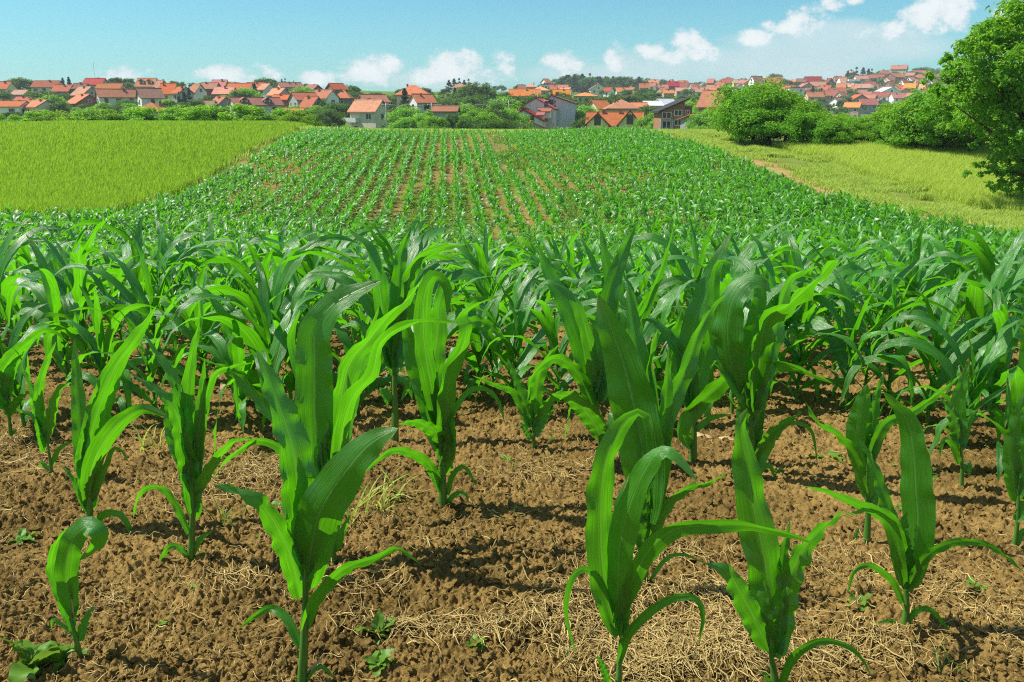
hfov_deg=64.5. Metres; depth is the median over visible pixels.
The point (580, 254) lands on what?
maize plant
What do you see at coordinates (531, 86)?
house
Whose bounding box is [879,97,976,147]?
bush
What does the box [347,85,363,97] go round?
tree
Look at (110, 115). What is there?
shrub
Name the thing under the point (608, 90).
house
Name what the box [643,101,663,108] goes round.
house
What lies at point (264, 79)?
tree
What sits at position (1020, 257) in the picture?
maize plant
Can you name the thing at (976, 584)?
weed seedling
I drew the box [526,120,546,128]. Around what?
house
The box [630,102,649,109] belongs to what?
house
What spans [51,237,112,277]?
maize plant
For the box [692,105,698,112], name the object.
tree
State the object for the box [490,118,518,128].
tree
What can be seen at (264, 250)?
maize plant
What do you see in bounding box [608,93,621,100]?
tree
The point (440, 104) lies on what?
power cable
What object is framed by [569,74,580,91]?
tree
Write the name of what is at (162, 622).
weed seedling
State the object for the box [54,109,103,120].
shrub
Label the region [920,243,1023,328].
maize plant
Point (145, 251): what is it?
maize plant
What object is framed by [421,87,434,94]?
tree
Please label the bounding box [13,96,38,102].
house
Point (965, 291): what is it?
maize plant
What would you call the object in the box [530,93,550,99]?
tree
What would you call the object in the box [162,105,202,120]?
shrub
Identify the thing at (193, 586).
weed
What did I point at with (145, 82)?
house
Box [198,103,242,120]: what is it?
shrub
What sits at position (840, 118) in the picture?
bush
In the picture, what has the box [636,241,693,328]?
maize plant
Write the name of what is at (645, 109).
tree
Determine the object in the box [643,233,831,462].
maize plant
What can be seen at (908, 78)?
house
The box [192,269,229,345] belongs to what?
maize plant
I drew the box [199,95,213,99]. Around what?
tree
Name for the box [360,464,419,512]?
grass tuft
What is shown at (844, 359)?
maize plant
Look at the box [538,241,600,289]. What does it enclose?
maize plant
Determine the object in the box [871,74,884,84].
house
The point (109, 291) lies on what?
maize plant
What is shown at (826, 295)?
maize plant
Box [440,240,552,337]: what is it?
maize plant
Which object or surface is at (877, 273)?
maize plant
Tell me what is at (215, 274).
maize plant
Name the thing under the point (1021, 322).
maize plant
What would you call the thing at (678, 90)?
house
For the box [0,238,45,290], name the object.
maize plant
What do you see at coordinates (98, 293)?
maize plant
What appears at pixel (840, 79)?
house
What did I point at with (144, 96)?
house
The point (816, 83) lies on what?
house
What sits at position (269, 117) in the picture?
shrub
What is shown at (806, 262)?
maize plant
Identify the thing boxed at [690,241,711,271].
maize plant
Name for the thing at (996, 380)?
maize plant
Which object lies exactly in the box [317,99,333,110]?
tree
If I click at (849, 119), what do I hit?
bush
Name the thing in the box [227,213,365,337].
maize plant
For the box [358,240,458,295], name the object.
maize plant
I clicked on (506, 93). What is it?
tree
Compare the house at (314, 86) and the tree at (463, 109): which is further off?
the house at (314, 86)
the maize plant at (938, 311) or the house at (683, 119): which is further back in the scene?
the house at (683, 119)
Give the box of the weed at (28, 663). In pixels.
[0,637,73,681]
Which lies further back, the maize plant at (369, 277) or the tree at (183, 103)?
the tree at (183, 103)
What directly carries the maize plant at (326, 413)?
on the ground at (534, 508)
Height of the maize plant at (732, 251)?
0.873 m
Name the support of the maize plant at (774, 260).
on the ground at (534, 508)
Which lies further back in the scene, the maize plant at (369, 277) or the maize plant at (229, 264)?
the maize plant at (369, 277)
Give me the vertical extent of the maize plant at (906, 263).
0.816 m
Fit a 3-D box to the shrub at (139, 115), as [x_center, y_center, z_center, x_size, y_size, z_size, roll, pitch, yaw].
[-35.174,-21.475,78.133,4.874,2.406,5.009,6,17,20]
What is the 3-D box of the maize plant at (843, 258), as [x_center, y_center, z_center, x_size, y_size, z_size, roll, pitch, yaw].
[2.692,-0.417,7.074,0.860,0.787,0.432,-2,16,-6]
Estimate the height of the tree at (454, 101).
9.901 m
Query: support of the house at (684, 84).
on the ground at (534, 508)
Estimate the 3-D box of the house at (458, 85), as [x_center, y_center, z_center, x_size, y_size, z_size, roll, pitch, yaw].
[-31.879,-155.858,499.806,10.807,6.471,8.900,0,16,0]
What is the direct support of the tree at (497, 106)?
on the ground at (534, 508)
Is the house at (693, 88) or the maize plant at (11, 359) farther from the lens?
the house at (693, 88)
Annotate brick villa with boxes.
[650,98,692,128]
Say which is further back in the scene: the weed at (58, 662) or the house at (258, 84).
the house at (258, 84)
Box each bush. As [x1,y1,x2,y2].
[724,105,813,145]
[783,106,832,139]
[785,111,853,144]
[803,117,862,144]
[808,110,849,137]
[832,112,866,128]
[840,115,874,138]
[847,118,888,141]
[859,100,904,140]
[867,114,883,139]
[872,120,924,145]
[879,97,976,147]
[894,84,989,148]
[906,84,1019,151]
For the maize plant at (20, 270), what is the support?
on the ground at (534, 508)
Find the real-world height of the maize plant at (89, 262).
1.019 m
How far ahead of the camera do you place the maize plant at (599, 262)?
8.56 m
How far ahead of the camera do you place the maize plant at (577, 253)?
9.74 m
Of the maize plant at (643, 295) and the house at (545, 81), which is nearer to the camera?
the maize plant at (643, 295)
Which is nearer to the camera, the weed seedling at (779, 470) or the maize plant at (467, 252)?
the weed seedling at (779, 470)
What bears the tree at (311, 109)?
on the ground at (534, 508)
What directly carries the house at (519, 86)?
on the ground at (534, 508)
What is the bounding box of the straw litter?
[0,324,1023,681]
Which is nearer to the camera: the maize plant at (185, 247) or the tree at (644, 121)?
the maize plant at (185, 247)
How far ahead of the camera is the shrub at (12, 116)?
79.53 m
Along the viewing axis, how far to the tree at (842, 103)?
439.41 m
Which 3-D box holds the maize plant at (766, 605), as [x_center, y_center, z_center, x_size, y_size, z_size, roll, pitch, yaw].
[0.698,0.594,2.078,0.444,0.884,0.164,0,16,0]
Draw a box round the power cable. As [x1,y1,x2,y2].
[383,101,506,106]
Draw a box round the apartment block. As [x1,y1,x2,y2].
[544,92,578,128]
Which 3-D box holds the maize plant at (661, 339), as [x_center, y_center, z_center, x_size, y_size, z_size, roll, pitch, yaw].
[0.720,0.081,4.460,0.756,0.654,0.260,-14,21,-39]
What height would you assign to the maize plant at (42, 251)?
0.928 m
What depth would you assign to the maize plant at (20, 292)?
7.02 m
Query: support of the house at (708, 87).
on the ground at (534, 508)
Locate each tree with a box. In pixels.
[0,91,12,99]
[10,111,22,116]
[13,77,33,89]
[23,89,46,99]
[29,91,57,101]
[30,95,71,112]
[43,93,72,101]
[47,102,71,114]
[73,103,91,109]
[92,102,111,109]
[101,105,122,113]
[107,77,123,82]
[114,99,138,105]
[114,102,126,109]
[121,102,139,113]
[123,78,134,84]
[124,82,135,88]
[154,99,173,106]
[162,100,181,107]
[175,102,194,109]
[181,87,186,103]
[187,87,191,103]
[187,99,205,106]
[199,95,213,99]
[228,87,260,98]
[229,89,246,97]
[237,87,264,96]
[257,77,276,84]
[288,105,308,115]
[290,87,311,92]
[303,105,322,116]
[311,113,333,126]
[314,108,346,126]
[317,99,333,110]
[322,102,350,118]
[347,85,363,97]
[349,91,358,99]
[380,107,415,128]
[383,107,422,127]
[386,117,422,128]
[387,94,396,105]
[388,100,396,110]
[392,117,418,128]
[399,88,410,105]
[411,113,427,126]
[417,115,444,128]
[420,109,432,116]
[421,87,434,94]
[426,117,449,128]
[433,93,442,104]
[436,101,453,104]
[437,88,450,94]
[438,92,463,104]
[442,95,462,104]
[443,114,461,128]
[445,80,451,90]
[455,81,497,100]
[456,116,483,128]
[458,94,493,110]
[458,102,477,116]
[459,114,475,119]
[464,108,488,118]
[471,112,501,121]
[475,101,508,115]
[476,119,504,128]
[485,108,517,123]
[486,96,530,111]
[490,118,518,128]
[497,85,506,90]
[498,91,513,98]
[498,108,535,129]
[507,97,527,103]
[511,95,533,101]
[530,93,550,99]
[551,79,560,84]
[555,92,571,98]
[560,95,580,106]
[565,77,579,85]
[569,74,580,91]
[570,117,588,128]
[575,110,586,121]
[577,76,597,92]
[577,101,587,111]
[577,105,601,113]
[580,76,589,91]
[583,96,590,102]
[595,76,603,85]
[595,96,613,103]
[602,78,617,86]
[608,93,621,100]
[613,95,638,102]
[614,76,627,86]
[619,89,633,95]
[624,78,637,87]
[629,92,648,101]
[633,112,653,128]
[634,77,649,82]
[634,88,648,97]
[638,104,659,117]
[640,91,662,100]
[644,94,673,100]
[646,117,653,128]
[673,94,696,99]
[681,88,694,95]
[685,93,701,103]
[685,97,698,103]
[685,99,697,109]
[685,108,714,128]
[687,113,711,128]
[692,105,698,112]
[694,115,718,128]
[707,76,814,140]
[713,87,770,142]
[761,91,830,142]
[767,73,783,77]
[783,80,792,84]
[817,98,827,103]
[824,103,832,112]
[830,106,848,115]
[835,100,845,107]
[839,95,851,101]
[846,88,857,94]
[918,0,1023,198]
[920,66,930,70]
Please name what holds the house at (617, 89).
on the ground at (534, 508)
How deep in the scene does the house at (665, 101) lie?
240.69 m
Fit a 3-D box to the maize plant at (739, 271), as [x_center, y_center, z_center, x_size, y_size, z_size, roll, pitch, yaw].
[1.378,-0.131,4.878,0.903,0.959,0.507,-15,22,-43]
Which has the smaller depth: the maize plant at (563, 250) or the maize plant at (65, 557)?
the maize plant at (65, 557)
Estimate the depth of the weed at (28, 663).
2.28 m
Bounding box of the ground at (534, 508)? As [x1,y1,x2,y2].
[0,76,1023,681]
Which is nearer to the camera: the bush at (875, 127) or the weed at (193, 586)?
the weed at (193, 586)
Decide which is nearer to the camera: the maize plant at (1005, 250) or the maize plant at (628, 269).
the maize plant at (628, 269)
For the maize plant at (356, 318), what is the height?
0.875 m
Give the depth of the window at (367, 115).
191.98 m
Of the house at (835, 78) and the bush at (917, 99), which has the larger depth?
the house at (835, 78)
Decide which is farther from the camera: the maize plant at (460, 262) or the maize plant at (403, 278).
the maize plant at (460, 262)
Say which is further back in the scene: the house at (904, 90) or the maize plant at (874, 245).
the house at (904, 90)
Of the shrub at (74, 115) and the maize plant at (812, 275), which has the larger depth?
the shrub at (74, 115)
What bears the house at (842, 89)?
on the ground at (534, 508)
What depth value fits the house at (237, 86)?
299.71 m
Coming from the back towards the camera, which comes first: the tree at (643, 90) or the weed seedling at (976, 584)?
the tree at (643, 90)
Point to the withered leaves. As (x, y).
(709, 436)
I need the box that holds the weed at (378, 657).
[364,647,394,677]
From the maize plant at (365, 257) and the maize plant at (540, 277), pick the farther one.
the maize plant at (365, 257)
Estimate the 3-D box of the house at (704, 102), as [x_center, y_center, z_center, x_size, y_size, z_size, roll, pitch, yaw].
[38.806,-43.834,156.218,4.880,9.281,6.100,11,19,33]
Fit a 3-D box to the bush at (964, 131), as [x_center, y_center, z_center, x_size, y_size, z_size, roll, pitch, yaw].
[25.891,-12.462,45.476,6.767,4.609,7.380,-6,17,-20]
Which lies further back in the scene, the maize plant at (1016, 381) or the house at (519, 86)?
the house at (519, 86)
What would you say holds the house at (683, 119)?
on the ground at (534, 508)
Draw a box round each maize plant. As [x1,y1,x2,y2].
[0,210,171,366]
[0,218,73,358]
[0,236,93,302]
[0,237,56,272]
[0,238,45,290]
[0,294,21,328]
[0,303,86,427]
[0,327,66,438]
[1,274,71,345]
[2,230,37,272]
[4,251,18,276]
[5,226,119,339]
[5,234,139,384]
[5,263,34,331]
[6,264,36,322]
[17,260,42,301]
[18,342,71,472]
[25,263,113,329]
[36,285,179,422]
[39,231,61,270]
[45,516,108,656]
[47,227,100,295]
[48,223,116,319]
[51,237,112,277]
[52,253,179,350]
[54,224,245,382]
[60,307,163,531]
[66,214,224,314]
[71,290,202,421]
[87,260,124,313]
[92,250,182,283]
[94,235,147,283]
[98,244,124,282]
[102,266,273,393]
[110,264,223,339]
[117,219,187,323]
[120,215,170,349]
[131,321,259,561]
[145,262,235,360]
[150,244,223,323]
[151,228,245,301]
[153,212,227,295]
[162,231,293,311]
[163,259,323,452]
[168,252,250,334]
[171,239,202,282]
[172,285,266,434]
[173,264,181,283]
[185,231,359,399]
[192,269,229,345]
[193,229,216,260]
[197,275,462,564]
[198,231,358,344]
[202,288,295,392]
[212,236,304,307]
[214,232,254,279]
[214,245,256,305]
[214,350,419,681]
[216,244,302,297]
[226,241,248,291]
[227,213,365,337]
[228,248,254,310]
[238,237,301,291]
[239,218,326,290]
[245,284,360,389]
[246,241,361,332]
[256,242,325,287]
[262,249,299,342]
[266,225,394,319]
[278,220,482,387]
[282,290,413,415]
[290,227,368,336]
[296,219,492,310]
[309,227,464,441]
[317,235,390,293]
[322,229,369,319]
[341,241,389,295]
[349,257,360,314]
[350,258,462,338]
[351,240,373,280]
[351,244,452,345]
[357,265,502,398]
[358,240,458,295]
[358,244,458,332]
[366,270,504,505]
[382,230,439,268]
[389,228,428,263]
[389,283,445,371]
[419,232,425,271]
[427,221,519,295]
[432,285,538,400]
[435,225,528,297]
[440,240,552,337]
[445,248,522,304]
[445,278,562,407]
[447,236,515,295]
[447,277,556,386]
[450,255,503,297]
[453,264,538,340]
[453,271,533,335]
[459,264,516,300]
[460,254,514,293]
[461,242,517,296]
[464,262,540,325]
[472,345,557,448]
[476,259,564,359]
[482,286,625,406]
[510,235,589,298]
[514,235,601,319]
[517,222,602,310]
[522,248,558,299]
[524,247,538,273]
[527,226,673,445]
[534,263,595,335]
[535,243,602,326]
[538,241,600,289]
[545,239,660,332]
[546,259,636,323]
[554,308,668,436]
[558,246,614,287]
[564,408,816,681]
[569,265,669,322]
[571,237,590,276]
[574,251,647,316]
[581,273,694,325]
[582,250,635,281]
[585,232,683,304]
[596,251,646,288]
[597,282,727,580]
[601,251,658,287]
[618,279,713,398]
[622,216,790,341]
[622,244,670,316]
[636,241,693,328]
[636,303,681,354]
[638,226,687,325]
[639,261,690,328]
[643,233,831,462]
[647,231,758,308]
[657,257,822,417]
[663,238,811,383]
[684,233,725,275]
[688,238,764,261]
[690,220,814,276]
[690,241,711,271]
[703,242,784,290]
[705,237,783,271]
[706,408,871,681]
[707,247,876,476]
[720,230,871,400]
[743,223,839,315]
[752,240,774,267]
[756,247,841,277]
[760,253,824,316]
[765,230,844,351]
[768,225,849,347]
[769,295,881,402]
[772,239,900,370]
[775,236,876,337]
[775,266,956,412]
[787,276,933,400]
[801,257,992,409]
[805,391,1023,630]
[806,373,961,542]
[809,247,868,314]
[812,256,895,323]
[813,247,882,321]
[826,247,957,348]
[839,248,900,314]
[839,268,1023,424]
[844,251,899,333]
[852,254,903,327]
[854,279,941,363]
[857,245,908,302]
[858,229,958,302]
[860,234,881,311]
[870,294,1019,440]
[871,227,999,334]
[885,232,973,290]
[895,222,1014,307]
[896,274,1016,379]
[899,242,1023,392]
[901,250,966,297]
[902,271,982,331]
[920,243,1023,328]
[922,248,974,292]
[922,262,1023,340]
[929,331,1023,481]
[939,227,1023,331]
[939,363,979,485]
[946,239,1016,273]
[949,288,1023,435]
[956,263,1021,308]
[964,245,1023,315]
[983,242,1023,314]
[995,243,1007,256]
[1002,377,1023,546]
[1005,278,1023,348]
[1013,260,1023,318]
[1015,292,1021,307]
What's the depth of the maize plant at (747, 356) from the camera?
3.38 m
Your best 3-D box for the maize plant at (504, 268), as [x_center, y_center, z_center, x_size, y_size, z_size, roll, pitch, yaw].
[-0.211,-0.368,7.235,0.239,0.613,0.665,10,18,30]
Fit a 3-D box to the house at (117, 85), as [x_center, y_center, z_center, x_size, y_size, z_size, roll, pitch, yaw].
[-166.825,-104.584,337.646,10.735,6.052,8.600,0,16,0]
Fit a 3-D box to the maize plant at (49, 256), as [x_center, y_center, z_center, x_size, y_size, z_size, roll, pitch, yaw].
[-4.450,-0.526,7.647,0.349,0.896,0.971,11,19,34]
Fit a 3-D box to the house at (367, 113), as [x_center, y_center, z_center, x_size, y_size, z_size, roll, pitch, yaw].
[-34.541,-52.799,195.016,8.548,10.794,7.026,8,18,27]
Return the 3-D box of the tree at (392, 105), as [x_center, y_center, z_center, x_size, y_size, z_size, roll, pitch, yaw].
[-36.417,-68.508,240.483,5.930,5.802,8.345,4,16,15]
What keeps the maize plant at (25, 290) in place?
on the ground at (534, 508)
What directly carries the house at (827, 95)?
on the ground at (534, 508)
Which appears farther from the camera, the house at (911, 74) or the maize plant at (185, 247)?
the house at (911, 74)
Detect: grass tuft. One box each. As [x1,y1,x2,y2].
[126,420,166,452]
[202,495,246,525]
[343,476,403,523]
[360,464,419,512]
[553,642,581,660]
[908,641,972,681]
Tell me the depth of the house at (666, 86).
536.57 m
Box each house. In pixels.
[0,81,18,99]
[0,100,28,113]
[10,89,31,99]
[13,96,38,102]
[23,99,58,111]
[29,80,62,91]
[51,84,72,95]
[66,94,96,117]
[70,86,94,96]
[71,82,89,92]
[82,65,108,87]
[95,82,127,88]
[95,88,137,106]
[134,78,157,87]
[135,87,164,106]
[138,100,166,118]
[152,79,165,87]
[159,83,177,100]
[170,86,194,102]
[190,83,208,99]
[191,100,216,112]
[201,82,220,96]
[211,79,228,86]
[211,86,235,97]
[213,96,229,112]
[227,83,252,91]
[227,97,283,114]
[247,82,265,90]
[257,82,274,96]
[266,87,289,96]
[272,93,289,107]
[275,82,303,91]
[285,107,306,116]
[287,92,317,107]
[299,95,321,108]
[305,84,322,90]
[314,89,340,104]
[325,83,348,93]
[337,89,354,104]
[345,98,389,128]
[357,94,390,113]
[394,84,429,105]
[407,93,436,114]
[431,104,460,128]
[451,83,464,90]
[508,89,540,99]
[514,84,526,88]
[517,90,558,129]
[525,82,536,88]
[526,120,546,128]
[535,86,549,94]
[539,82,553,93]
[540,79,551,83]
[549,84,556,93]
[552,89,570,94]
[557,84,568,88]
[560,87,573,95]
[572,92,597,102]
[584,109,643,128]
[587,98,609,109]
[588,83,604,96]
[602,98,640,110]
[603,87,614,96]
[615,87,629,95]
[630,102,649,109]
[638,83,648,92]
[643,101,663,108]
[648,79,658,83]
[649,82,656,89]
[655,98,674,104]
[656,84,668,89]
[656,87,666,96]
[661,90,674,97]
[666,81,679,89]
[674,87,687,98]
[677,113,711,128]
[679,82,688,86]
[687,83,699,94]
[690,86,706,94]
[695,87,704,94]
[696,88,727,112]
[706,79,715,84]
[706,85,719,89]
[715,81,725,89]
[721,78,733,87]
[731,79,744,86]
[734,83,742,91]
[748,76,764,84]
[763,78,776,82]
[785,86,805,98]
[796,78,805,82]
[799,82,814,87]
[804,76,821,82]
[804,91,824,101]
[809,81,825,86]
[814,91,831,103]
[820,85,831,90]
[824,89,838,99]
[825,78,835,85]
[828,88,846,92]
[828,97,847,108]
[833,76,841,84]
[833,91,847,97]
[836,77,847,82]
[836,82,847,88]
[842,79,863,83]
[843,101,862,117]
[849,94,868,101]
[853,75,868,80]
[853,89,867,93]
[854,84,871,90]
[857,99,879,113]
[862,94,877,98]
[863,81,876,84]
[868,75,877,80]
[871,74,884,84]
[871,92,891,100]
[876,86,901,92]
[877,98,890,106]
[879,70,890,74]
[882,76,893,84]
[883,73,905,83]
[883,81,894,86]
[888,93,906,103]
[890,65,907,74]
[891,84,902,88]
[898,79,907,84]
[898,88,912,92]
[903,83,916,88]
[905,72,915,78]
[906,76,915,80]
[913,79,920,87]
[915,73,926,79]
[918,83,928,88]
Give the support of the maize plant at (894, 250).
on the ground at (534, 508)
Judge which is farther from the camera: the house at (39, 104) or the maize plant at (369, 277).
the house at (39, 104)
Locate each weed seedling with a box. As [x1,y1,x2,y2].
[8,528,38,544]
[157,618,166,625]
[272,500,281,506]
[466,633,486,650]
[773,468,788,474]
[845,591,871,610]
[932,469,936,478]
[965,576,986,590]
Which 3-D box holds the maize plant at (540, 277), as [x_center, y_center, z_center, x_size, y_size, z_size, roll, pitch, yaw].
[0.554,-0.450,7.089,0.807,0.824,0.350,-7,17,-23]
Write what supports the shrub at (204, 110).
on the ground at (534, 508)
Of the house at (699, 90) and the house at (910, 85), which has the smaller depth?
the house at (699, 90)
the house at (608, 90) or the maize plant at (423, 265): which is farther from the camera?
the house at (608, 90)
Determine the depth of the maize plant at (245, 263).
7.08 m
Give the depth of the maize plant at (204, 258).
10.38 m
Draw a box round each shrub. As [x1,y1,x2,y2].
[1,114,28,121]
[17,109,56,121]
[25,109,69,120]
[29,113,70,121]
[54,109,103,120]
[59,108,83,119]
[78,108,126,120]
[116,107,156,120]
[117,107,159,120]
[128,105,168,120]
[136,106,181,119]
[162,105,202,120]
[169,106,213,120]
[175,105,234,120]
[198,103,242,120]
[212,103,263,120]
[216,103,258,120]
[234,105,282,121]
[271,108,304,118]
[275,110,323,126]
[277,108,315,121]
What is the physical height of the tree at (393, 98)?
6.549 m
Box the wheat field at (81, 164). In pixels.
[0,120,308,216]
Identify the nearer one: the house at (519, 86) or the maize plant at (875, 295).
the maize plant at (875, 295)
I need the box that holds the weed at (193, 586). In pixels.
[185,581,196,588]
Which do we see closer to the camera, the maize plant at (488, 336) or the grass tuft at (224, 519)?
the grass tuft at (224, 519)
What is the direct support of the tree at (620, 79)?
on the ground at (534, 508)
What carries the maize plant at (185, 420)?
on the ground at (534, 508)
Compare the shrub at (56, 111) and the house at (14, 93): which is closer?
the shrub at (56, 111)
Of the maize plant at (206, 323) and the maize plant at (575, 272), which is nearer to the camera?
the maize plant at (206, 323)
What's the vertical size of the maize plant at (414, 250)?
1.076 m
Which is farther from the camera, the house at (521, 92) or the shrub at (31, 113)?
the house at (521, 92)
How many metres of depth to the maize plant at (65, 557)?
2.26 m
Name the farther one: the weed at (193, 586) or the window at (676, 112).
the window at (676, 112)
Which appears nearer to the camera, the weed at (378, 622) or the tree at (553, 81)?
the weed at (378, 622)
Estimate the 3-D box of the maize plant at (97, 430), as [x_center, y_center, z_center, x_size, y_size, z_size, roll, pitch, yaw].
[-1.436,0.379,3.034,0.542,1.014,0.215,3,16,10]
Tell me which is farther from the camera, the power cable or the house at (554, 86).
the house at (554, 86)
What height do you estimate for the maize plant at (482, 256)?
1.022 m
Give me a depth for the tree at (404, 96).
224.52 m
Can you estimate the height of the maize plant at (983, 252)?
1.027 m
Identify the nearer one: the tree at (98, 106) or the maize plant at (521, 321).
the maize plant at (521, 321)
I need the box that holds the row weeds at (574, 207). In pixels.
[8,134,924,288]
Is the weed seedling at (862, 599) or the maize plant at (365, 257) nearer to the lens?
the weed seedling at (862, 599)
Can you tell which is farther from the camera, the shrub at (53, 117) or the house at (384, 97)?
the house at (384, 97)
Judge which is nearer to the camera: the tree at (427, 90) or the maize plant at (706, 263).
the maize plant at (706, 263)
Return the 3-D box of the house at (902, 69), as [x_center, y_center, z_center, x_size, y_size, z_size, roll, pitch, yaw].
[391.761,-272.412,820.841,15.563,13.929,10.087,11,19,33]
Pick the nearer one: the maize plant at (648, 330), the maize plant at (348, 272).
the maize plant at (648, 330)
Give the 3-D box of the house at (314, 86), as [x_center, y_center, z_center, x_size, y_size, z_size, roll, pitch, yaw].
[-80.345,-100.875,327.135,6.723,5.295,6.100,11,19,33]
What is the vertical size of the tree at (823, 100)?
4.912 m
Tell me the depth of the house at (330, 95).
264.61 m
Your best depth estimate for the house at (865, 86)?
582.59 m
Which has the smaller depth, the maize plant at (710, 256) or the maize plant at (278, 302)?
the maize plant at (278, 302)
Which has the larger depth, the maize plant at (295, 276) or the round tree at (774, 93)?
the round tree at (774, 93)
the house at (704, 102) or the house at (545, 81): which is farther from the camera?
the house at (545, 81)
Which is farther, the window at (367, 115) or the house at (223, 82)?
the house at (223, 82)
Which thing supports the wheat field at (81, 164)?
on the ground at (534, 508)
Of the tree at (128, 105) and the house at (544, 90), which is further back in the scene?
the house at (544, 90)
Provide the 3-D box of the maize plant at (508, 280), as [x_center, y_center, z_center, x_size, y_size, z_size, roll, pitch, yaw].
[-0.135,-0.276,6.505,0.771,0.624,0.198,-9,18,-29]
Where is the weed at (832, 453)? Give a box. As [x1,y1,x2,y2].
[805,449,845,462]
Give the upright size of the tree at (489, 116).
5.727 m
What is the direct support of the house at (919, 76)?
on the ground at (534, 508)
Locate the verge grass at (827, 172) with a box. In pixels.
[2,125,1023,231]
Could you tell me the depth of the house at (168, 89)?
314.48 m
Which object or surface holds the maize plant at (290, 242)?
on the ground at (534, 508)
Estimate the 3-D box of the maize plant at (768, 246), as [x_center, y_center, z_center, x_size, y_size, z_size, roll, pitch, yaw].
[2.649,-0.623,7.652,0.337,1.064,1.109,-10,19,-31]
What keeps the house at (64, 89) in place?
on the ground at (534, 508)
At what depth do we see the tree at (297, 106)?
222.64 m
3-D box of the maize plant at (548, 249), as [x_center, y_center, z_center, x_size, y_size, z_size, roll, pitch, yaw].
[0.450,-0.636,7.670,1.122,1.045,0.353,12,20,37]
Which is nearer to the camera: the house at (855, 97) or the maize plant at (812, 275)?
the maize plant at (812, 275)
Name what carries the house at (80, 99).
on the ground at (534, 508)
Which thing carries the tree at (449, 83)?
on the ground at (534, 508)
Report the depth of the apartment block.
197.10 m
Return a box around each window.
[365,113,371,119]
[662,112,671,118]
[662,121,670,128]
[674,110,681,115]
[674,120,680,125]
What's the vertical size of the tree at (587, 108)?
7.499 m
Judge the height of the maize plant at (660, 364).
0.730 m
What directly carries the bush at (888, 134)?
on the ground at (534, 508)
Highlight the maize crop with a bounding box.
[0,125,1023,303]
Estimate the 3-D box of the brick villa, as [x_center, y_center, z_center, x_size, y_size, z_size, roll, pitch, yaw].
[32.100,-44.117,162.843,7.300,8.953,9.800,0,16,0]
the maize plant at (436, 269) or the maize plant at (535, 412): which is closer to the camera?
the maize plant at (535, 412)
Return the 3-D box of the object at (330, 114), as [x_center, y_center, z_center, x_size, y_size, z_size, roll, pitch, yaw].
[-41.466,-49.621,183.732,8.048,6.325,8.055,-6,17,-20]
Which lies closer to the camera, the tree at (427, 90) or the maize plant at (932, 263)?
the maize plant at (932, 263)
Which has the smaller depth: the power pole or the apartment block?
the power pole
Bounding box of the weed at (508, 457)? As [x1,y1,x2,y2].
[500,455,513,464]
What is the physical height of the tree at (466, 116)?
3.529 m
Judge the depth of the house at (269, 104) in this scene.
226.73 m
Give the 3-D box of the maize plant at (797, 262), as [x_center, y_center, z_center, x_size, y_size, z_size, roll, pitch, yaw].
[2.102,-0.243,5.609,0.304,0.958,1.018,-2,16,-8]
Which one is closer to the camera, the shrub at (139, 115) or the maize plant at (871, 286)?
the maize plant at (871, 286)
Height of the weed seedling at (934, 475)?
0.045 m
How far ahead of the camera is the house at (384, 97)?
218.11 m
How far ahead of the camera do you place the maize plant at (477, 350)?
4.71 m
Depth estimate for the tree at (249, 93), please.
256.69 m
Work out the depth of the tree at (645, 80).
624.60 m
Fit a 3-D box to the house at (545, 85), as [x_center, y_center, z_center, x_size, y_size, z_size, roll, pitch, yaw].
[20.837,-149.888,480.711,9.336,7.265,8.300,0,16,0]
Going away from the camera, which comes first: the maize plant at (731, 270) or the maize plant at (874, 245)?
the maize plant at (731, 270)
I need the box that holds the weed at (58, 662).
[34,642,94,673]
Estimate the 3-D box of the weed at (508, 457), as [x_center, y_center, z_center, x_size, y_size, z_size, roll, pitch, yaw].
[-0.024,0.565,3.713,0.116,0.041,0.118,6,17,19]
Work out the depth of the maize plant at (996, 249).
9.02 m
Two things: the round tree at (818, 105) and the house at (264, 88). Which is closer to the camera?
the round tree at (818, 105)
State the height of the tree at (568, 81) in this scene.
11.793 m
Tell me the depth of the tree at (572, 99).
258.52 m
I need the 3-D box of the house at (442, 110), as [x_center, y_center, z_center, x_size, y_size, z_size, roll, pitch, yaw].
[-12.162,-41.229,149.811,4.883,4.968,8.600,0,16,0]
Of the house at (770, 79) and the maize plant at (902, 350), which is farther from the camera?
the house at (770, 79)
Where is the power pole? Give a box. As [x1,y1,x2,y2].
[381,103,389,127]
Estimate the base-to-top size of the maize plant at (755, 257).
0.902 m
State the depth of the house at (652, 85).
611.18 m
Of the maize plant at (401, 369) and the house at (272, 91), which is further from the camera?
the house at (272, 91)
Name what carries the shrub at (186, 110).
on the ground at (534, 508)
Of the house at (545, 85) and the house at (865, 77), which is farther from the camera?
the house at (865, 77)
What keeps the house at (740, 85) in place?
on the ground at (534, 508)
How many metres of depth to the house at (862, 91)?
536.73 m
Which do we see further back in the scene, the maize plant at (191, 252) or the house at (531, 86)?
the house at (531, 86)
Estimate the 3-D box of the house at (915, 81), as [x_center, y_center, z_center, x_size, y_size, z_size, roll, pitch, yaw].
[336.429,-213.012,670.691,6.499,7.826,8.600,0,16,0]
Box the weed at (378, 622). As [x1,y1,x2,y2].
[353,609,395,644]
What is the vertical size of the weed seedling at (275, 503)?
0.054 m
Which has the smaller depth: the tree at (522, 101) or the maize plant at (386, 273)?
the maize plant at (386, 273)
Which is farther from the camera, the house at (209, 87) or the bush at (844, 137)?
the house at (209, 87)
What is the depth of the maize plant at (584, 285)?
5.57 m
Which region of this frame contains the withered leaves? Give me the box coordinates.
[697,432,732,440]
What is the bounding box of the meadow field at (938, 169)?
[772,140,1023,211]
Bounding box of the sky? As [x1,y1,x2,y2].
[0,0,1021,91]

